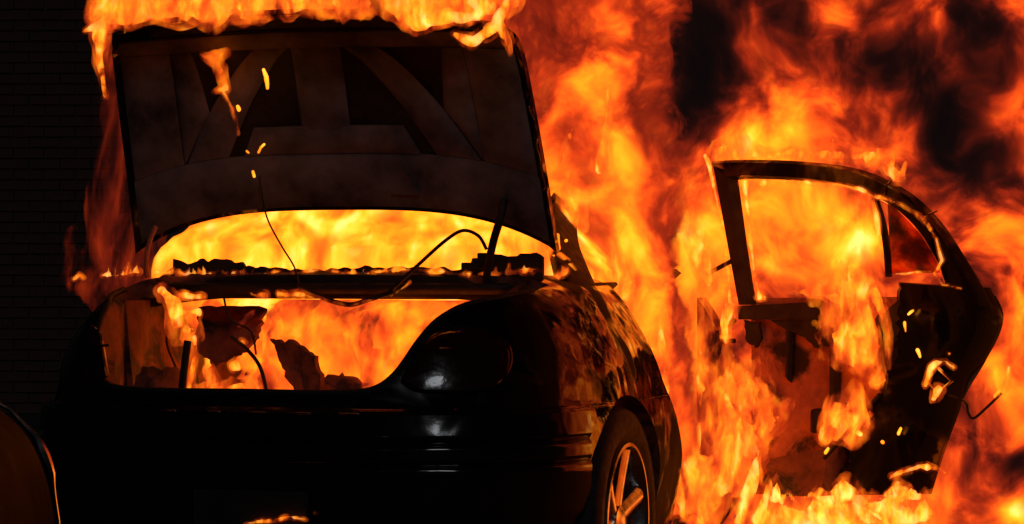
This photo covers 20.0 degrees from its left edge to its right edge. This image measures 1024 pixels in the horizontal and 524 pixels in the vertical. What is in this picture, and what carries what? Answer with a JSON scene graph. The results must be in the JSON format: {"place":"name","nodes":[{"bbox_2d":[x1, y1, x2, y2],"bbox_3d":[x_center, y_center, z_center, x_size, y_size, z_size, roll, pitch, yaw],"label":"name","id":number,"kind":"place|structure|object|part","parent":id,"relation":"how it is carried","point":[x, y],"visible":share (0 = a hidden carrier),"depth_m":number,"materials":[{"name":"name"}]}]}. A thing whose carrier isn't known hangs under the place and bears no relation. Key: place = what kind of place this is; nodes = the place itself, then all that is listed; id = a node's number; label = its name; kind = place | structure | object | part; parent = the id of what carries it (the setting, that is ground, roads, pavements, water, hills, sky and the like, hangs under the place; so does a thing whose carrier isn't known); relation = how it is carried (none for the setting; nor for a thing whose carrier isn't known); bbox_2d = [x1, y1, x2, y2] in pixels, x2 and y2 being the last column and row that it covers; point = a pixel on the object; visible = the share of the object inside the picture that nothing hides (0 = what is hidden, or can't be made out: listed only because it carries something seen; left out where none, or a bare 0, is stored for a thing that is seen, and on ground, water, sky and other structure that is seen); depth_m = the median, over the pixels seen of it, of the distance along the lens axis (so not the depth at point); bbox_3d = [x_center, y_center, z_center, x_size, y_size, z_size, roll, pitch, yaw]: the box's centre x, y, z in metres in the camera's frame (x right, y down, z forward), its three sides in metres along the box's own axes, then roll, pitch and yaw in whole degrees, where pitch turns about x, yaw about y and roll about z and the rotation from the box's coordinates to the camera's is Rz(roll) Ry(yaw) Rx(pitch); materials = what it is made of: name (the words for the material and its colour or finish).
{"place":"outdoors","nodes":[
{"label":"outdoors","id":0,"kind":"place"},
{"bbox_2d":[0,0,640,413],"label":"brick wall","id":1,"kind":"structure","parent":0,"point":[70,258],"depth_m":20.97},
{"bbox_2d":[6,267,1023,523],"bbox_3d":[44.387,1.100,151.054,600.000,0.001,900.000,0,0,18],"label":"ground","id":2,"kind":"structure","parent":0,"point":[980,477],"depth_m":17.39,"materials":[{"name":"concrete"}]},
{"bbox_2d":[0,403,59,523],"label":"parked car","id":3,"kind":"object","parent":2,"relation":"on","point":[26,464],"visible":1,"depth_m":5.92,"materials":[{"name":"paint"}]},
{"bbox_2d":[37,9,1003,523],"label":"burning car","id":4,"kind":"object","parent":2,"relation":"on","point":[211,383],"visible":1,"depth_m":8.58,"materials":[{"name":"paint"}]},
{"bbox_3d":[1.070,0.222,9.434,1.108,1.117,0.320,0,0,30],"label":"rear door","id":5,"kind":"part","parent":4,"relation":"part of","materials":[{"name":"metal"}]},
{"bbox_2d":[641,0,1023,266],"label":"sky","id":6,"kind":"structure","parent":0,"point":[926,97],"materials":[{"name":"orange"}]}
]}

